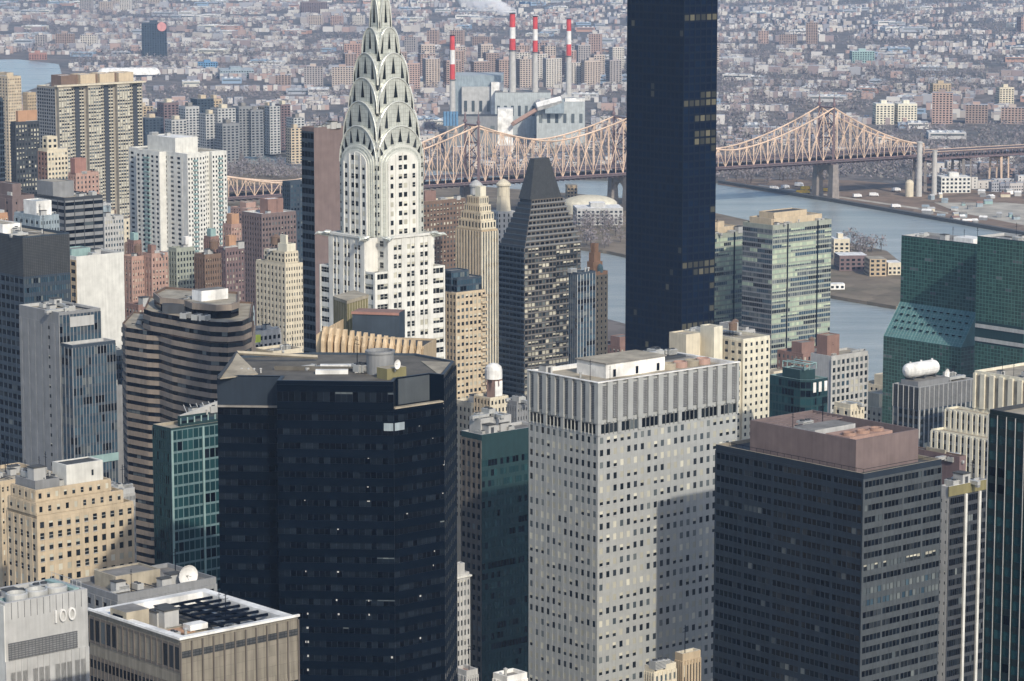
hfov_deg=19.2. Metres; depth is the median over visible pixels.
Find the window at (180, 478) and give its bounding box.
[178,475,182,484]
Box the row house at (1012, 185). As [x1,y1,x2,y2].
[1009,181,1015,191]
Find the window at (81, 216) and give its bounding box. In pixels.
[75,215,83,218]
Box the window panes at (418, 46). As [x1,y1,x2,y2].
[418,46,433,52]
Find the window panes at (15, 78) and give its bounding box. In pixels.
[8,78,20,164]
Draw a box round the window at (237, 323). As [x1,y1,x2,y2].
[235,321,241,325]
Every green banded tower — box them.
[714,220,742,326]
[741,208,831,368]
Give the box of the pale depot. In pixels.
[218,66,253,78]
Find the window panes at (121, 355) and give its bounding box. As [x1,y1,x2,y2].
[116,355,123,438]
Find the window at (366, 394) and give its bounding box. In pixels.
[364,392,369,401]
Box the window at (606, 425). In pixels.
[605,424,608,432]
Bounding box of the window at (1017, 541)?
[1014,537,1020,546]
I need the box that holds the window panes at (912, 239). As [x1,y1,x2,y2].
[882,237,976,423]
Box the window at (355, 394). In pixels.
[353,392,357,401]
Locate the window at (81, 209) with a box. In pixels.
[75,208,83,211]
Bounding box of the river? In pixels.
[228,155,1005,380]
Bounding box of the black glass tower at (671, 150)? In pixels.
[625,0,717,350]
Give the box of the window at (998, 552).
[996,549,1001,558]
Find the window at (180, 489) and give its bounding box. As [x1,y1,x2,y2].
[178,486,182,495]
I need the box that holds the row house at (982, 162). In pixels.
[977,161,993,173]
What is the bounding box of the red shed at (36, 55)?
[29,50,46,59]
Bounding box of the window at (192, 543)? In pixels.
[190,540,194,549]
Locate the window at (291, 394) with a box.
[289,391,293,400]
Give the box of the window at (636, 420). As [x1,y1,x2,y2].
[634,419,637,428]
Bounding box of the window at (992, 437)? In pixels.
[990,434,995,443]
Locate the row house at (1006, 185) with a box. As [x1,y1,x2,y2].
[1004,181,1009,188]
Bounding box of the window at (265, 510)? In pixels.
[263,508,269,513]
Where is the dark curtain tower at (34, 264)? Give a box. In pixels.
[0,219,70,464]
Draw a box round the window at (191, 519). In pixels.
[190,518,193,526]
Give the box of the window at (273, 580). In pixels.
[271,578,276,583]
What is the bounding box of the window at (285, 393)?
[283,391,288,400]
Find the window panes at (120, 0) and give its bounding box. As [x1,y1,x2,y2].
[120,0,129,9]
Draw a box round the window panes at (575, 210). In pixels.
[575,210,621,223]
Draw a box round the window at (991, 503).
[988,499,994,508]
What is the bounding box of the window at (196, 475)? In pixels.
[194,473,198,481]
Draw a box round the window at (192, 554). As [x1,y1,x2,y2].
[190,551,194,560]
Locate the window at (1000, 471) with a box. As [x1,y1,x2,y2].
[998,468,1004,477]
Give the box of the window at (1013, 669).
[1011,666,1016,675]
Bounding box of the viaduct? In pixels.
[912,144,1023,191]
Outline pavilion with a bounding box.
[831,282,844,289]
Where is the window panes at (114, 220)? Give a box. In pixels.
[111,220,122,250]
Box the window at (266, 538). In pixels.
[264,536,269,541]
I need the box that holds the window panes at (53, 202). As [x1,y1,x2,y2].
[52,201,56,211]
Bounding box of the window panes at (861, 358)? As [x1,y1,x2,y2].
[851,356,866,417]
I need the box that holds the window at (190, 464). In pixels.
[189,462,192,471]
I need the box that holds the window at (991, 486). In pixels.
[989,483,994,492]
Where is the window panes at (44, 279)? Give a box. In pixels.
[0,275,70,464]
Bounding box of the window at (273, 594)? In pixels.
[271,592,276,597]
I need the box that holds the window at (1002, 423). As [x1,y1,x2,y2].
[999,419,1005,428]
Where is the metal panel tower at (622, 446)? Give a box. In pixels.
[527,347,740,680]
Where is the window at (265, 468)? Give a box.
[263,466,268,471]
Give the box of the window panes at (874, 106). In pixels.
[873,106,893,123]
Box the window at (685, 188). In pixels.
[683,186,687,191]
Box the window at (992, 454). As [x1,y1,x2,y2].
[989,450,995,459]
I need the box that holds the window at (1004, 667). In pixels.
[1002,664,1007,673]
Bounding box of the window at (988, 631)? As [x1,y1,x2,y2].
[985,627,991,636]
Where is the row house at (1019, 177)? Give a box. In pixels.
[1015,174,1023,181]
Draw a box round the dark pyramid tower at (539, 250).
[498,157,581,399]
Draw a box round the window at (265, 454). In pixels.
[263,451,268,456]
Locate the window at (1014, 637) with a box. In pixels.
[1012,634,1017,643]
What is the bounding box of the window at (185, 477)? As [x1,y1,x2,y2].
[183,474,187,483]
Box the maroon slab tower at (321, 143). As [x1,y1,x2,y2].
[301,115,342,352]
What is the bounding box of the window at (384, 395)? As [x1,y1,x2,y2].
[382,393,387,401]
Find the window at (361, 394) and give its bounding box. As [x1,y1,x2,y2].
[359,392,363,401]
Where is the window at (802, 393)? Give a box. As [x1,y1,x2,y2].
[800,391,804,396]
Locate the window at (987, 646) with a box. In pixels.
[985,643,990,652]
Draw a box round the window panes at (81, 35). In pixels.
[81,35,95,45]
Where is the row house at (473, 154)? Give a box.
[466,144,482,155]
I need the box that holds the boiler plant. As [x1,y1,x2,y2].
[834,252,867,270]
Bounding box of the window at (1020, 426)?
[1017,422,1023,431]
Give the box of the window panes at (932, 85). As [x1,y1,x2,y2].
[930,85,949,93]
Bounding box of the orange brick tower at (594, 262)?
[587,243,607,354]
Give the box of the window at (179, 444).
[177,441,181,450]
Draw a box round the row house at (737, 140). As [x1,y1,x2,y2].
[734,137,741,142]
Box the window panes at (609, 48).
[609,48,623,68]
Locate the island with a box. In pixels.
[227,163,900,308]
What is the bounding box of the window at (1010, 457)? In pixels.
[1007,453,1013,463]
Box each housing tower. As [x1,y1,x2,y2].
[342,50,356,65]
[400,49,406,61]
[406,60,419,88]
[418,41,434,53]
[418,51,434,75]
[422,56,439,86]
[443,57,460,86]
[449,47,463,71]
[455,44,464,62]
[471,58,489,71]
[478,41,492,57]
[483,50,498,71]
[496,56,508,87]
[516,43,529,51]
[516,50,529,58]
[516,56,531,87]
[538,51,547,79]
[541,43,555,57]
[543,55,561,86]
[562,48,575,77]
[564,59,580,84]
[575,42,590,61]
[581,57,599,87]
[590,52,604,74]
[606,57,621,84]
[609,44,623,68]
[717,46,718,66]
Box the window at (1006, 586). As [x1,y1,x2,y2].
[1004,583,1010,592]
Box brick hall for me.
[864,256,886,275]
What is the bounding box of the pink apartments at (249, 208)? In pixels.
[239,206,258,222]
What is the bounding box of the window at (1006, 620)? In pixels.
[1003,615,1009,625]
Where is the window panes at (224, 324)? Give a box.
[122,309,251,565]
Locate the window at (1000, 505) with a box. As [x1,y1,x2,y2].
[997,501,1003,510]
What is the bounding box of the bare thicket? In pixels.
[227,127,1023,177]
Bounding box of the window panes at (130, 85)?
[37,85,141,216]
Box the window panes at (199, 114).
[199,114,214,148]
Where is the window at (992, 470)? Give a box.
[989,466,995,475]
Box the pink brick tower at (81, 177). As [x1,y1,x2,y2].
[68,157,98,193]
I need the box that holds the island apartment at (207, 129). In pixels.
[199,110,214,148]
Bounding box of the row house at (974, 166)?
[961,165,976,173]
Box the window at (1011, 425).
[1008,421,1014,430]
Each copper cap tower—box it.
[127,232,141,254]
[203,228,219,251]
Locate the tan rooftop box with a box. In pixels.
[833,399,863,418]
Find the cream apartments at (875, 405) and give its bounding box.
[867,390,881,421]
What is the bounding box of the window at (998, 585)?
[995,581,1001,590]
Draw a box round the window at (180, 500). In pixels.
[178,497,182,506]
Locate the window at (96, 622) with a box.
[95,620,98,641]
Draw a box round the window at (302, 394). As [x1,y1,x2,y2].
[300,392,305,400]
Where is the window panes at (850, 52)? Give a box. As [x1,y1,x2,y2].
[850,52,873,61]
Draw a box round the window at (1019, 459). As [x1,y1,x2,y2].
[1016,455,1022,464]
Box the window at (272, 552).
[270,550,275,555]
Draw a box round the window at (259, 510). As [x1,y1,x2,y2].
[257,508,262,513]
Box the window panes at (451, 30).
[451,30,461,43]
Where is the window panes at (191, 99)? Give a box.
[191,99,212,111]
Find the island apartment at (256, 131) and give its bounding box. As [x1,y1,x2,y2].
[248,106,263,156]
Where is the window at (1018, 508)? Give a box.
[1015,504,1021,513]
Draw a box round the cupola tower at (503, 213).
[491,179,514,243]
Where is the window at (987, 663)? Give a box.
[984,659,990,668]
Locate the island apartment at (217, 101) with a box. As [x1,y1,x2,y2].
[210,95,221,106]
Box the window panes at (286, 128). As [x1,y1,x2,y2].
[286,128,301,162]
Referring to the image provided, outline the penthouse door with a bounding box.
[613,363,659,376]
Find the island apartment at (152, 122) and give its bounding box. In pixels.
[143,113,163,145]
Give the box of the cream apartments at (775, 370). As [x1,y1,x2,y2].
[770,368,781,374]
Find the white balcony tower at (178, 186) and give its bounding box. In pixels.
[129,132,227,252]
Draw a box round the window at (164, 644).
[163,643,167,665]
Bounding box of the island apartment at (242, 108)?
[232,102,251,156]
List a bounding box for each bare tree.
[276,155,285,163]
[578,225,590,241]
[581,216,591,228]
[584,230,597,247]
[586,212,595,224]
[586,219,595,227]
[593,212,604,227]
[599,210,609,223]
[599,226,605,238]
[603,233,612,245]
[604,214,614,229]
[610,219,620,235]
[614,213,624,228]
[617,229,624,241]
[742,170,750,183]
[848,227,858,244]
[851,231,860,250]
[857,236,867,247]
[858,242,867,252]
[863,235,872,252]
[868,234,877,251]
[868,237,876,251]
[876,234,886,250]
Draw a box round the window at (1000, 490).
[997,484,1003,493]
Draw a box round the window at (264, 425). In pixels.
[262,423,267,428]
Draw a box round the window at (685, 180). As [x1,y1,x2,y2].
[683,178,687,183]
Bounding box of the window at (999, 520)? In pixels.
[997,517,1002,526]
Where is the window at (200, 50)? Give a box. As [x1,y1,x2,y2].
[200,50,221,51]
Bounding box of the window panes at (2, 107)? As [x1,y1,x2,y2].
[2,107,4,180]
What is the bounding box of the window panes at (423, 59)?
[423,59,438,86]
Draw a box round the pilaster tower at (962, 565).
[937,460,986,680]
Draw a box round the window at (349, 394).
[347,392,352,401]
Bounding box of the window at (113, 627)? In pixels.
[112,626,115,647]
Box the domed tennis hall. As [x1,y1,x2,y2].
[565,195,616,213]
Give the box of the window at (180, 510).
[179,509,182,517]
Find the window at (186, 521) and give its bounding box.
[184,519,188,527]
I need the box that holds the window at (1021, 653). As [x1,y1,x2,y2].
[1020,652,1023,660]
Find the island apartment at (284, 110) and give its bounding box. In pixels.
[275,100,289,149]
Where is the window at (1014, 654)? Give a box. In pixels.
[1011,650,1017,659]
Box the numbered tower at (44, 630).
[0,572,89,680]
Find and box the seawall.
[264,152,1023,234]
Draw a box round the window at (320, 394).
[318,392,322,401]
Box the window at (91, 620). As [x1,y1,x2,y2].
[90,619,93,640]
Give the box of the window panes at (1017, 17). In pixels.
[1017,17,1022,30]
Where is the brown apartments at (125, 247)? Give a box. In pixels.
[124,242,126,254]
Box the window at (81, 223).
[75,222,83,225]
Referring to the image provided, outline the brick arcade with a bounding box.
[126,296,148,317]
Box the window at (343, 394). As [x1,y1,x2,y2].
[341,392,346,401]
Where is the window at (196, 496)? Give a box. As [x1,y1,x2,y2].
[195,495,198,503]
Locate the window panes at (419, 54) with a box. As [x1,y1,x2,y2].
[419,54,434,74]
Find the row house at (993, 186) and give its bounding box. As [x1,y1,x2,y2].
[988,180,998,191]
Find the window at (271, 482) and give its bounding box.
[269,480,275,485]
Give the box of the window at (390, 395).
[388,393,392,401]
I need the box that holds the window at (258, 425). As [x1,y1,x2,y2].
[256,423,261,428]
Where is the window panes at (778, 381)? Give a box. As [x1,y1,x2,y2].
[769,377,827,416]
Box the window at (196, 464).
[194,461,198,470]
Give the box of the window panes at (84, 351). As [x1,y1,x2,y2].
[48,313,117,481]
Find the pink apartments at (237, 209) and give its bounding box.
[230,201,259,213]
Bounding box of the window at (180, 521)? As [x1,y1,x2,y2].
[179,520,183,528]
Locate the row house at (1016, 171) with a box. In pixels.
[1005,164,1023,172]
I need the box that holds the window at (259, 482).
[257,480,262,485]
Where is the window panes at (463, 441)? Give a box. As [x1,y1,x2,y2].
[462,439,528,680]
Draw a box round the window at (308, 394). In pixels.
[306,392,311,400]
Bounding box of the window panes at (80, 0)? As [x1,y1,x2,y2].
[80,0,90,9]
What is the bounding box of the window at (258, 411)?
[256,409,261,414]
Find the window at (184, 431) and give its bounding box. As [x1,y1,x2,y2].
[183,429,186,438]
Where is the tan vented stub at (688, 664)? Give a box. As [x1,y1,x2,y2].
[674,625,700,680]
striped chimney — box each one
[449,35,455,110]
[508,13,516,91]
[532,16,538,91]
[566,18,571,96]
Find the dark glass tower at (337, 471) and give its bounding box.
[217,344,457,680]
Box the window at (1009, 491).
[1006,486,1012,495]
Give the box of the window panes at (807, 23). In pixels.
[807,23,816,42]
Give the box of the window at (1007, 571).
[1004,567,1010,576]
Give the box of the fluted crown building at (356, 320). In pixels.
[316,290,435,356]
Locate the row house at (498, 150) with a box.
[494,144,509,154]
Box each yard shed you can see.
[921,209,931,214]
[928,194,934,199]
[941,198,947,202]
[976,201,982,206]
[978,189,985,194]
[979,215,987,219]
[984,199,992,203]
[986,194,994,198]
[996,212,1001,217]
[1000,192,1010,196]
[1004,189,1012,193]
[1012,215,1020,219]
[1014,191,1021,195]
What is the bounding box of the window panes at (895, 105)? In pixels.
[894,105,915,123]
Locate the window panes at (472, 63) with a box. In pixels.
[472,63,489,71]
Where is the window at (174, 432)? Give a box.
[173,431,176,439]
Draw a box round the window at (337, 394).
[335,392,340,401]
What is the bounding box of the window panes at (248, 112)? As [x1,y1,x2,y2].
[248,112,262,155]
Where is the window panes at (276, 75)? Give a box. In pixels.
[276,75,289,83]
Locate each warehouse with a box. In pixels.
[0,1,11,5]
[2,6,18,9]
[12,32,32,35]
[14,39,34,43]
[19,9,38,13]
[21,25,48,29]
[29,7,54,9]
[31,9,52,11]
[32,32,48,35]
[47,1,68,3]
[60,2,76,5]
[70,51,95,56]
[112,51,132,55]
[131,29,140,33]
[152,11,177,15]
[171,15,181,18]
[178,11,196,14]
[179,14,203,18]
[182,79,199,86]
[190,5,210,8]
[194,1,208,5]
[197,48,228,53]
[198,24,219,28]
[206,1,222,4]
[215,0,228,3]
[217,25,242,29]
[220,30,237,33]
[222,77,241,83]
[248,60,285,64]
[250,58,267,61]
[283,29,311,33]
[286,88,307,93]
[308,87,328,94]
[320,47,335,51]
[361,0,370,3]
[396,16,424,20]
[412,0,436,2]
[417,115,438,119]
[424,118,442,123]
[433,8,450,11]
[455,9,477,12]
[455,14,478,18]
[457,24,471,29]
[477,9,494,13]
[497,8,515,11]
[525,32,548,36]
[528,1,545,5]
[540,31,553,35]
[542,29,559,33]
[544,12,558,15]
[548,5,567,8]
[551,0,569,2]
[564,92,598,97]
[576,21,590,24]
[576,26,594,31]
[586,38,615,43]
[594,23,604,27]
[600,78,626,83]
[605,2,622,5]
[722,73,751,79]
[742,10,766,13]
[743,122,767,126]
[751,75,766,79]
[779,48,801,51]
[791,122,815,128]
[793,29,819,33]
[802,85,816,90]
[808,94,847,101]
[835,9,856,12]
[850,7,868,10]
[856,86,878,92]
[869,78,884,83]
[872,20,894,24]
[874,135,892,143]
[878,52,895,56]
[879,47,887,51]
[880,26,902,31]
[888,21,905,24]
[888,46,910,51]
[898,122,907,127]
[899,26,927,31]
[907,120,928,128]
[911,6,932,9]
[915,65,946,70]
[917,107,925,113]
[922,173,969,182]
[926,130,965,138]
[974,161,1012,167]
[1004,56,1023,61]
[1005,45,1023,49]
[1006,22,1016,26]
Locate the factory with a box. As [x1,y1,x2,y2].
[937,172,970,192]
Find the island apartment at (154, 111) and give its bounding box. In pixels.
[146,108,156,115]
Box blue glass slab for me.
[568,267,595,363]
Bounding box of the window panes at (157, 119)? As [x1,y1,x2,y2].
[143,119,162,145]
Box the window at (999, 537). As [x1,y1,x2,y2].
[996,533,1002,542]
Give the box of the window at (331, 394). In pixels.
[329,392,334,401]
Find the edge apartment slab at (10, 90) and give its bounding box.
[0,72,21,181]
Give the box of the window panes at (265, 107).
[265,107,279,153]
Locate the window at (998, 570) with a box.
[995,565,1001,574]
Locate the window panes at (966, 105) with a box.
[966,105,986,122]
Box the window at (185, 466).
[183,463,187,472]
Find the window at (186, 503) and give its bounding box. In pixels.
[184,497,188,505]
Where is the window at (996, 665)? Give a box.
[993,661,999,670]
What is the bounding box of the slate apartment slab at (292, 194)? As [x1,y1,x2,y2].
[282,179,302,261]
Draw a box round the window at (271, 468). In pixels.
[269,466,274,471]
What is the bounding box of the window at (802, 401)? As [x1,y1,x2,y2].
[800,399,804,404]
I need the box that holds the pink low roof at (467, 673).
[458,646,478,680]
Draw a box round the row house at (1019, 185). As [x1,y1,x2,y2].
[1015,181,1023,190]
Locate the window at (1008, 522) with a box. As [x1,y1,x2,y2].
[1006,519,1011,528]
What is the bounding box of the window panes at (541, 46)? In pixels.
[541,46,554,57]
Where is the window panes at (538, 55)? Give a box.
[538,55,546,78]
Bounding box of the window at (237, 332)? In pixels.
[235,331,242,335]
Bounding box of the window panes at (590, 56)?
[590,56,603,73]
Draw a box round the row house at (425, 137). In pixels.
[420,134,434,145]
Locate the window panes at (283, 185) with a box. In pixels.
[283,185,289,209]
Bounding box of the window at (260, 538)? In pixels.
[257,536,263,541]
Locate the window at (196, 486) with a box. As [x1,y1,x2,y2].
[194,484,198,492]
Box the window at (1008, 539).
[1005,535,1011,544]
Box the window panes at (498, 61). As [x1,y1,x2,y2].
[498,61,508,87]
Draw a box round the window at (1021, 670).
[1020,668,1023,677]
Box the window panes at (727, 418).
[530,416,734,680]
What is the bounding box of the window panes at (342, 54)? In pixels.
[342,54,355,64]
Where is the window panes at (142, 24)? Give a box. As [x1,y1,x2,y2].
[141,24,166,57]
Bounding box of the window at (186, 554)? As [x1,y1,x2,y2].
[185,552,188,561]
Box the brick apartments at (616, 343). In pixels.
[608,334,624,352]
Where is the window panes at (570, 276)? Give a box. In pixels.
[569,274,594,363]
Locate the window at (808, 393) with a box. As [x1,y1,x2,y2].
[806,391,810,396]
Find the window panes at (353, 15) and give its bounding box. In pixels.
[353,15,362,24]
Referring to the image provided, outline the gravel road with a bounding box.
[759,184,947,213]
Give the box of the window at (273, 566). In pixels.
[270,564,276,569]
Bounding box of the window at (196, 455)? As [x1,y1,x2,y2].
[194,450,198,459]
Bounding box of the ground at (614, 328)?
[0,0,1023,340]
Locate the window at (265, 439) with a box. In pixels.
[263,437,268,442]
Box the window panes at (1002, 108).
[1002,108,1023,122]
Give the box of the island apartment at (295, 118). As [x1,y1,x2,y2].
[286,113,304,127]
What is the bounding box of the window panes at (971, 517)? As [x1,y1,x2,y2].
[938,491,985,680]
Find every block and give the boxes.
[0,181,33,221]
[0,209,7,220]
[0,440,51,586]
[6,453,134,585]
[10,110,39,193]
[14,198,59,230]
[35,32,46,45]
[55,31,74,44]
[70,246,124,348]
[70,549,216,653]
[80,0,93,9]
[80,33,97,45]
[87,588,299,680]
[99,0,112,9]
[103,205,123,251]
[107,465,136,562]
[116,346,124,482]
[120,0,131,9]
[124,243,144,318]
[142,244,168,295]
[148,0,159,3]
[152,400,219,592]
[168,236,194,287]
[194,238,221,288]
[216,234,244,301]
[222,213,241,245]
[241,197,296,325]
[253,306,254,324]
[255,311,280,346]
[255,344,302,352]
[256,234,303,352]
[275,72,290,86]
[304,63,322,85]
[309,13,322,24]
[331,13,343,24]
[332,64,353,86]
[352,13,364,24]
[405,35,417,53]
[424,190,465,268]
[427,28,439,44]
[450,28,464,45]
[457,393,476,561]
[457,561,471,665]
[461,406,528,680]
[472,34,490,45]
[474,363,508,412]
[538,40,550,50]
[564,42,575,49]
[565,184,576,198]
[589,31,601,53]
[643,316,769,440]
[713,403,941,680]
[758,28,768,42]
[769,359,827,416]
[779,32,796,43]
[806,20,817,43]
[810,332,868,418]
[892,358,972,447]
[918,446,965,484]
[932,89,952,123]
[965,101,987,123]
[1001,104,1023,123]
[1017,14,1023,31]
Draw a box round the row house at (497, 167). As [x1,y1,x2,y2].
[494,164,502,170]
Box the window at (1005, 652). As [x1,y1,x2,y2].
[1002,647,1008,657]
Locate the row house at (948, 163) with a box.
[945,159,960,172]
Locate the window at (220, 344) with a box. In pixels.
[219,343,226,346]
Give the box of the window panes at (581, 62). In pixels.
[581,62,599,87]
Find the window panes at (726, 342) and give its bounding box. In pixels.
[725,340,767,436]
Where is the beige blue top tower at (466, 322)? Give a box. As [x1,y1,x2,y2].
[445,268,488,398]
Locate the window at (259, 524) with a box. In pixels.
[257,522,262,527]
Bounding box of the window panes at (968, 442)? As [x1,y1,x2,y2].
[932,411,986,477]
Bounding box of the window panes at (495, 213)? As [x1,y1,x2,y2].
[495,213,508,242]
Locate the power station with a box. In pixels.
[443,72,584,153]
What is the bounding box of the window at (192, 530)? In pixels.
[190,529,193,538]
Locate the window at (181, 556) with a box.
[179,553,183,562]
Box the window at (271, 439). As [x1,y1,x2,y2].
[269,437,274,442]
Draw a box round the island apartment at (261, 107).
[258,102,268,151]
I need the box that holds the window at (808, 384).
[806,382,810,388]
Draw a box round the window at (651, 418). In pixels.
[650,416,653,425]
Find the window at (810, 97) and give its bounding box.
[810,97,842,98]
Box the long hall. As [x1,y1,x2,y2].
[573,201,622,225]
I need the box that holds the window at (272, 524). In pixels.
[270,522,275,527]
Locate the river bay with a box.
[0,59,60,92]
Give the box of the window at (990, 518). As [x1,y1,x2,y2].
[988,515,993,524]
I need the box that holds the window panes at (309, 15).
[309,15,320,24]
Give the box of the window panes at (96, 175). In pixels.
[69,175,97,191]
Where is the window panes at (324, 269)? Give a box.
[321,144,442,357]
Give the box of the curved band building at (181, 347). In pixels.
[121,279,255,565]
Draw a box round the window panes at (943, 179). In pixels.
[937,178,969,192]
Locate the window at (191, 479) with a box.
[189,473,193,482]
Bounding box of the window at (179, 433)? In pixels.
[177,430,181,439]
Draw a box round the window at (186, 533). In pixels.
[184,530,188,539]
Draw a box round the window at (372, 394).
[370,392,375,401]
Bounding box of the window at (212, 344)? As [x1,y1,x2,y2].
[211,343,218,346]
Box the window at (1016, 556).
[1014,553,1019,562]
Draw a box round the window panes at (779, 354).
[778,354,809,367]
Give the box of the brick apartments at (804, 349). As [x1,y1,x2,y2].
[777,336,816,368]
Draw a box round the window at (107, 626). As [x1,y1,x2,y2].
[106,624,109,645]
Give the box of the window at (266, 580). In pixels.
[264,578,269,583]
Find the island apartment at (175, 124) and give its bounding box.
[165,115,186,134]
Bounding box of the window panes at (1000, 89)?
[1000,89,1013,102]
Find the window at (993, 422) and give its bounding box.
[990,418,996,427]
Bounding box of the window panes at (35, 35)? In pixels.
[35,35,43,45]
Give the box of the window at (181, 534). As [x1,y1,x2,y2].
[179,531,183,539]
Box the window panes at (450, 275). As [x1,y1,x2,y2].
[445,271,484,397]
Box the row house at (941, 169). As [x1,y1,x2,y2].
[939,167,946,172]
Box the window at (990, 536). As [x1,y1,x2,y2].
[987,531,993,540]
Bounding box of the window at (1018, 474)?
[1016,472,1022,481]
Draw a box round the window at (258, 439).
[256,437,261,442]
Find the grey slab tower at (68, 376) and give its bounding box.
[19,288,118,482]
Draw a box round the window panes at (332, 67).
[332,67,352,85]
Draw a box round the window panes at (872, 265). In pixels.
[864,260,884,274]
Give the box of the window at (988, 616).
[985,611,991,620]
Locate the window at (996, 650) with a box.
[993,645,999,654]
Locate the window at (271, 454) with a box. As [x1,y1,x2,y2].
[269,452,274,456]
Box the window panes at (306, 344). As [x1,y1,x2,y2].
[302,132,309,352]
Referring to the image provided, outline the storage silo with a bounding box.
[905,179,913,196]
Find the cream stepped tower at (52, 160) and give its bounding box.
[38,135,67,179]
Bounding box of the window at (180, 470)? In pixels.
[178,464,182,472]
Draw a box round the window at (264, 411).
[262,409,267,414]
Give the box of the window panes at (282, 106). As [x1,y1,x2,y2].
[280,106,289,148]
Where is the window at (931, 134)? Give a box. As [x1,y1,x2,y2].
[930,134,964,135]
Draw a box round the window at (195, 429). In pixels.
[193,428,197,436]
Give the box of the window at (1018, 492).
[1015,488,1021,497]
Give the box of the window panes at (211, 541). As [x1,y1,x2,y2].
[153,413,219,592]
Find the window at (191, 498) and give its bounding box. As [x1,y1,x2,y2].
[189,496,193,504]
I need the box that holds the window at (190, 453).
[188,451,192,459]
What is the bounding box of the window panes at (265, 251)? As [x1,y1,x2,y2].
[257,251,302,351]
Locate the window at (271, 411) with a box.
[269,409,274,414]
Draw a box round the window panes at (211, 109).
[211,109,234,121]
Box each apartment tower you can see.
[141,20,166,58]
[300,0,326,13]
[343,41,361,57]
[849,48,874,63]
[872,100,893,124]
[894,100,916,123]
[929,80,950,93]
[995,84,1013,103]
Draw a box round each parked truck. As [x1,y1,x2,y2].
[853,194,861,197]
[869,192,878,195]
[891,187,900,191]
[891,204,900,207]
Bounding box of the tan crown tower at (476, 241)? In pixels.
[455,185,497,392]
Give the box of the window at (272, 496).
[270,494,275,499]
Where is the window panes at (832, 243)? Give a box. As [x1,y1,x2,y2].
[831,242,848,251]
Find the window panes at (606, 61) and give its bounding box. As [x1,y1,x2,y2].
[606,61,620,84]
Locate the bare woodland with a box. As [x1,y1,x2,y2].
[0,0,1023,181]
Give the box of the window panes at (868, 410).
[868,410,879,421]
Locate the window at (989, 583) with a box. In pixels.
[986,579,992,588]
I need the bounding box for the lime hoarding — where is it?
[255,334,260,346]
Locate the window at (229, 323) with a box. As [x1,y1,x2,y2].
[228,322,234,326]
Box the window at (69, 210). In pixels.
[65,209,73,212]
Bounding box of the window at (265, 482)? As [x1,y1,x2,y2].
[263,480,268,485]
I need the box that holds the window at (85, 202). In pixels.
[84,200,92,204]
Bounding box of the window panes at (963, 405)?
[893,403,971,428]
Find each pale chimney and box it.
[916,141,922,196]
[931,150,937,194]
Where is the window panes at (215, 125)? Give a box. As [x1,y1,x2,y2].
[215,125,237,163]
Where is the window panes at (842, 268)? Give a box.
[834,256,863,269]
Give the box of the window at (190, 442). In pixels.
[188,440,192,448]
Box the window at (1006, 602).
[1003,599,1009,608]
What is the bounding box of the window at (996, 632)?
[994,629,999,638]
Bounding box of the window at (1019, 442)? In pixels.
[1017,439,1022,448]
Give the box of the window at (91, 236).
[85,235,93,238]
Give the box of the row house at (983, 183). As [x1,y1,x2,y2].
[978,178,993,188]
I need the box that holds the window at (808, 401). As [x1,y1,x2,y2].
[806,399,810,404]
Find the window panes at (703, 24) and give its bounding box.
[626,0,716,350]
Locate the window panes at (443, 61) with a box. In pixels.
[443,61,460,86]
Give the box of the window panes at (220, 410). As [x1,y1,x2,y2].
[218,369,456,680]
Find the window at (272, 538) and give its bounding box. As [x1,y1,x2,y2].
[270,536,275,541]
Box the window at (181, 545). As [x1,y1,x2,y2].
[179,542,183,551]
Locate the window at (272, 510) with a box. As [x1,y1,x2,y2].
[270,508,275,513]
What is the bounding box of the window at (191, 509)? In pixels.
[189,507,193,515]
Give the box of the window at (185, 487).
[184,485,187,494]
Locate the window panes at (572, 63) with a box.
[572,63,580,83]
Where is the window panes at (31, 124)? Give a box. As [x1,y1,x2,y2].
[11,124,38,193]
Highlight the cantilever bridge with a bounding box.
[227,91,926,210]
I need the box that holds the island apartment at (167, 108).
[157,98,178,131]
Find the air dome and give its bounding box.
[98,67,160,74]
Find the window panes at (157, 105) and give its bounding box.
[157,105,177,124]
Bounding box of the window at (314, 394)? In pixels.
[312,392,317,401]
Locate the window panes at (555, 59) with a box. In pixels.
[545,59,560,86]
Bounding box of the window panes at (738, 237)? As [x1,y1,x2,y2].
[714,236,742,325]
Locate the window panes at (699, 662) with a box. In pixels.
[684,662,699,680]
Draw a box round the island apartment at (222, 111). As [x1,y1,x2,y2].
[210,104,235,122]
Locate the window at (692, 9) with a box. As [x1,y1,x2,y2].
[690,7,694,12]
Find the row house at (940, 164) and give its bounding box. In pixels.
[927,162,944,173]
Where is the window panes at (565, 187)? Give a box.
[565,187,576,198]
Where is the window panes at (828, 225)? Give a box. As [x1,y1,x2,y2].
[742,224,830,368]
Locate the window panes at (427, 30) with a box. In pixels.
[427,30,436,43]
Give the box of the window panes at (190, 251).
[187,251,193,287]
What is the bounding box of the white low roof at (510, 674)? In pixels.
[492,667,527,680]
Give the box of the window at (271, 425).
[269,423,274,428]
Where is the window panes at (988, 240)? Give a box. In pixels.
[974,238,1023,372]
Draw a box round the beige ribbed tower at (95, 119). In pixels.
[37,71,145,216]
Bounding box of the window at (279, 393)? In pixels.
[277,391,282,400]
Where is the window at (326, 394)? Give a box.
[324,392,328,401]
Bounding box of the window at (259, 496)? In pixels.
[257,494,262,499]
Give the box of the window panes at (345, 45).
[345,45,361,54]
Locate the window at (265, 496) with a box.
[263,494,268,499]
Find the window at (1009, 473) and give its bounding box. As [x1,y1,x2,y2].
[1007,470,1012,479]
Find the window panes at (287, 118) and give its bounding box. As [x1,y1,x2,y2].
[287,118,303,126]
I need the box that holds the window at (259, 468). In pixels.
[257,465,262,470]

